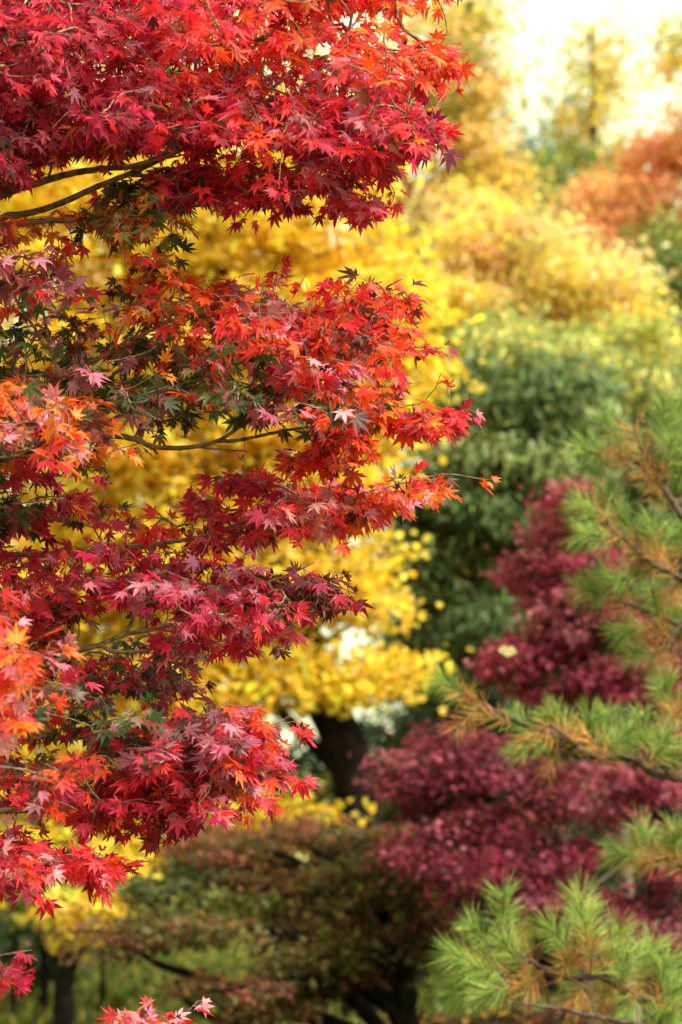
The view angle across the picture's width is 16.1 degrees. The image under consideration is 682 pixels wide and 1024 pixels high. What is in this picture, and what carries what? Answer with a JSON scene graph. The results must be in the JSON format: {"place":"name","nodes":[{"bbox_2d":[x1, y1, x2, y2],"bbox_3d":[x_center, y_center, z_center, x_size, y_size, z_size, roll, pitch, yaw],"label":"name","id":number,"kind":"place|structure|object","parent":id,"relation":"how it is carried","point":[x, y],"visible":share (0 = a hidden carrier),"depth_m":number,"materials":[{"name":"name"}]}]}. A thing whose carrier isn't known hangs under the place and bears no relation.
{"place":"outdoors","nodes":[
{"label":"outdoors","id":0,"kind":"place"},
{"bbox_2d":[0,892,681,1023],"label":"grass","id":1,"kind":"structure","parent":0,"point":[86,1013],"depth_m":17.29,"materials":[{"name":"green plant"}]},
{"bbox_2d":[0,791,681,1023],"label":"ground","id":2,"kind":"structure","parent":0,"point":[512,1018],"depth_m":11.88,"materials":[{"name":"soil"}]},
{"bbox_2d":[3,880,68,1014],"bbox_3d":[-2.436,2.994,17.375,1.229,1.328,1.326,0,-6,0],"label":"slender tree","id":3,"kind":"object","parent":2,"relation":"on","point":[12,998],"visible":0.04,"depth_m":17.24,"materials":[{"name":"green plant"}]},
{"bbox_2d":[0,879,76,1015],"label":"slender tree","id":4,"kind":"object","parent":2,"relation":"on","point":[43,997],"visible":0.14,"depth_m":17.21,"materials":[{"name":"green plant"}]},
{"bbox_2d":[8,955,79,988],"bbox_3d":[-2.485,3.743,19.998,2.097,0.958,3.166,-1,-7,10],"label":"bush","id":5,"kind":"object","parent":2,"relation":"on","point":[51,970],"visible":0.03,"depth_m":18.98,"materials":[{"name":"green plant"}]},
{"bbox_2d":[0,818,100,882],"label":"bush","id":6,"kind":"object","parent":2,"relation":"on","point":[57,842],"visible":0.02,"depth_m":26.79,"materials":[{"name":"green plant"}]},
{"bbox_2d":[1,539,116,805],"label":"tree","id":7,"kind":"object","parent":2,"relation":"on","point":[39,751],"visible":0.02,"depth_m":34.15,"materials":[{"name":"green plant"}]},
{"bbox_2d":[0,881,155,988],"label":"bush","id":8,"kind":"object","parent":2,"relation":"on","point":[6,939],"visible":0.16,"depth_m":18.42,"materials":[{"name":"green plant"}]},
{"bbox_2d":[0,815,172,1023],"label":"ginkgo tree","id":9,"kind":"object","parent":2,"relation":"on","point":[63,1012],"visible":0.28,"depth_m":13.71,"materials":[{"name":"yellow plant"}]},
{"bbox_2d":[19,882,178,1012],"bbox_3d":[-1.771,3.117,17.390,1.127,1.071,1.366,-4,-8,33],"label":"slender tree","id":10,"kind":"object","parent":2,"relation":"on","point":[102,988],"visible":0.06,"depth_m":17.21,"materials":[{"name":"green plant"}]},
{"bbox_2d":[25,898,251,987],"bbox_3d":[-1.787,3.430,19.750,1.912,1.177,2.930,2,-7,-18],"label":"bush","id":11,"kind":"object","parent":2,"relation":"on","point":[93,960],"visible":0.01,"depth_m":18.80,"materials":[{"name":"green plant"}]},
{"bbox_2d":[54,819,228,909],"bbox_3d":[-2.969,4.240,28.795,3.472,1.614,2.721,0,-6,0],"label":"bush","id":12,"kind":"object","parent":2,"relation":"on","point":[140,868],"visible":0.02,"depth_m":28.48,"materials":[{"name":"green plant"}]},
{"bbox_2d":[19,630,289,819],"bbox_3d":[-2.934,3.269,35.846,4.527,4.711,4.470,-3,-7,25],"label":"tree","id":13,"kind":"object","parent":2,"relation":"on","point":[271,722],"visible":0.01,"depth_m":35.89,"materials":[{"name":"green plant"}]},
{"bbox_2d":[48,917,272,1005],"bbox_3d":[-1.340,3.643,18.691,2.098,1.001,2.658,3,-7,-22],"label":"bush","id":14,"kind":"object","parent":2,"relation":"on","point":[133,977],"visible":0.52,"depth_m":18.11,"materials":[{"name":"green plant"}]},
{"bbox_2d":[1,3,358,909],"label":"yellow tree","id":15,"kind":"object","parent":2,"relation":"on","point":[97,279],"visible":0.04,"depth_m":27.12,"materials":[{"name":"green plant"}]},
{"bbox_2d":[119,898,308,962],"bbox_3d":[-1.542,4.041,22.690,2.484,0.933,2.712,-6,-9,43],"label":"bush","id":16,"kind":"object","parent":2,"relation":"on","point":[239,946],"visible":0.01,"depth_m":22.26,"materials":[{"name":"green plant"}]},
{"bbox_2d":[0,65,485,1020],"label":"ginkgo tree","id":17,"kind":"object","parent":2,"relation":"on","point":[316,687],"visible":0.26,"depth_m":14.80,"materials":[{"name":"yellow plant"}]},
{"bbox_2d":[0,0,500,1023],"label":"maple tree","id":18,"kind":"object","parent":2,"relation":"on","point":[180,774],"visible":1,"depth_m":5.42,"materials":[{"name":"red plant"}]},
{"bbox_2d":[10,801,505,1023],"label":"rust maple","id":19,"kind":"object","parent":2,"relation":"on","point":[321,970],"visible":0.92,"depth_m":10.76,"materials":[{"name":"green plant"}]},
{"bbox_2d":[201,779,326,928],"bbox_3d":[-0.449,3.766,26.754,2.562,1.819,2.918,4,-8,-30],"label":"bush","id":20,"kind":"object","parent":2,"relation":"on","point":[276,868],"depth_m":26.46,"materials":[{"name":"green plant"}]},
{"bbox_2d":[235,626,461,982],"bbox_3d":[0.408,2.394,19.731,2.447,3.077,2.468,2,-7,-19],"label":"evergreen tree","id":21,"kind":"object","parent":2,"relation":"on","point":[304,758],"visible":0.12,"depth_m":19.64,"materials":[{"name":"green plant"}]},
{"bbox_2d":[329,0,563,968],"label":"tall tree","id":22,"kind":"object","parent":2,"relation":"on","point":[478,106],"visible":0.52,"depth_m":22.11,"materials":[{"name":"yellow plant"}]},
{"bbox_2d":[358,621,576,769],"bbox_3d":[2.366,2.821,32.898,4.671,5.065,4.427,0,-6,0],"label":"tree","id":23,"kind":"object","parent":2,"relation":"on","point":[390,711],"depth_m":32.74,"materials":[{"name":"green plant"}]},
{"bbox_2d":[347,711,681,1023],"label":"wine maple","id":24,"kind":"object","parent":2,"relation":"on","point":[558,857],"visible":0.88,"depth_m":10.24,"materials":[{"name":"red plant"}]},
{"bbox_2d":[348,292,681,1013],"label":"evergreen tree","id":25,"kind":"object","parent":2,"relation":"on","point":[527,403],"visible":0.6,"depth_m":15.86,"materials":[{"name":"green plant"}]},
{"bbox_2d":[365,178,681,989],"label":"yellow tree","id":26,"kind":"object","parent":2,"relation":"on","point":[485,264],"visible":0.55,"depth_m":18.86,"materials":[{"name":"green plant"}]},
{"bbox_2d":[471,92,586,266],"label":"distant tree","id":27,"kind":"object","parent":2,"relation":"on","point":[530,143],"visible":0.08,"depth_m":42.77,"materials":[{"name":"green plant"}]},
{"bbox_2d":[390,274,679,744],"bbox_3d":[2.269,0.889,31.242,4.998,8.501,4.301,-3,-7,23],"label":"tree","id":28,"kind":"object","parent":2,"relation":"on","point":[466,390],"depth_m":31.11,"materials":[{"name":"green plant"}]},
{"bbox_2d":[414,373,681,1023],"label":"pine tree","id":29,"kind":"object","parent":2,"relation":"on","point":[669,1011],"visible":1,"depth_m":8.16,"materials":[{"name":"green plant"}]},
{"bbox_2d":[428,781,681,967],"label":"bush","id":30,"kind":"object","parent":2,"relation":"on","point":[589,831],"visible":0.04,"depth_m":21.36,"materials":[{"name":"green plant"}]},
{"bbox_2d":[440,298,681,1003],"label":"lime tree","id":31,"kind":"object","parent":2,"relation":"on","point":[647,330],"visible":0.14,"depth_m":17.75,"materials":[{"name":"yellow plant"}]},
{"bbox_2d":[458,474,681,1021],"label":"wine maple","id":32,"kind":"object","parent":2,"relation":"on","point":[555,642],"visible":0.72,"depth_m":11.34,"materials":[{"name":"red plant"}]},
{"bbox_2d":[498,645,516,656],"bbox_3d":[0.621,0.517,9.002,0.071,0.047,0.010,0,-6,0],"label":"ginkgo leaf","id":33,"kind":"object","parent":32,"relation":"on","point":[505,650],"visible":1,"depth_m":9.00,"materials":[{"name":"yellow plant"}]},
{"bbox_2d":[519,2,672,932],"bbox_3d":[2.731,-0.460,26.163,1.881,10.132,2.759,0,-6,0],"label":"tall tree","id":34,"kind":"object","parent":2,"relation":"on","point":[597,83],"visible":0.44,"depth_m":26.54,"materials":[{"name":"yellow plant"}]},
{"bbox_2d":[537,156,681,944],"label":"coral tree","id":35,"kind":"object","parent":2,"relation":"on","point":[579,197],"visible":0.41,"depth_m":23.99,"materials":[{"name":"orange plant"}]},
{"bbox_2d":[564,792,681,930],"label":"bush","id":36,"kind":"object","parent":2,"relation":"on","point":[680,893],"visible":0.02,"depth_m":22.31,"materials":[{"name":"green plant"}]},
{"bbox_2d":[576,9,681,972],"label":"coral tree","id":37,"kind":"object","parent":2,"relation":"on","point":[668,146],"visible":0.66,"depth_m":21.25,"materials":[{"name":"orange plant"}]},
{"bbox_2d":[576,344,681,996],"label":"pine tree","id":38,"kind":"object","parent":2,"relation":"on","point":[654,815],"visible":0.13,"depth_m":17.15,"materials":[{"name":"green plant"}]},
{"bbox_2d":[0,914,681,1023],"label":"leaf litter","id":39,"kind":"object","parent":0,"point":[422,1018],"visible":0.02,"depth_m":12.12,"materials":[{"name":"plant"}]},
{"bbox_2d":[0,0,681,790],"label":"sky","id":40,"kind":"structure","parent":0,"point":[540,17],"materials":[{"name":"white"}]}
]}

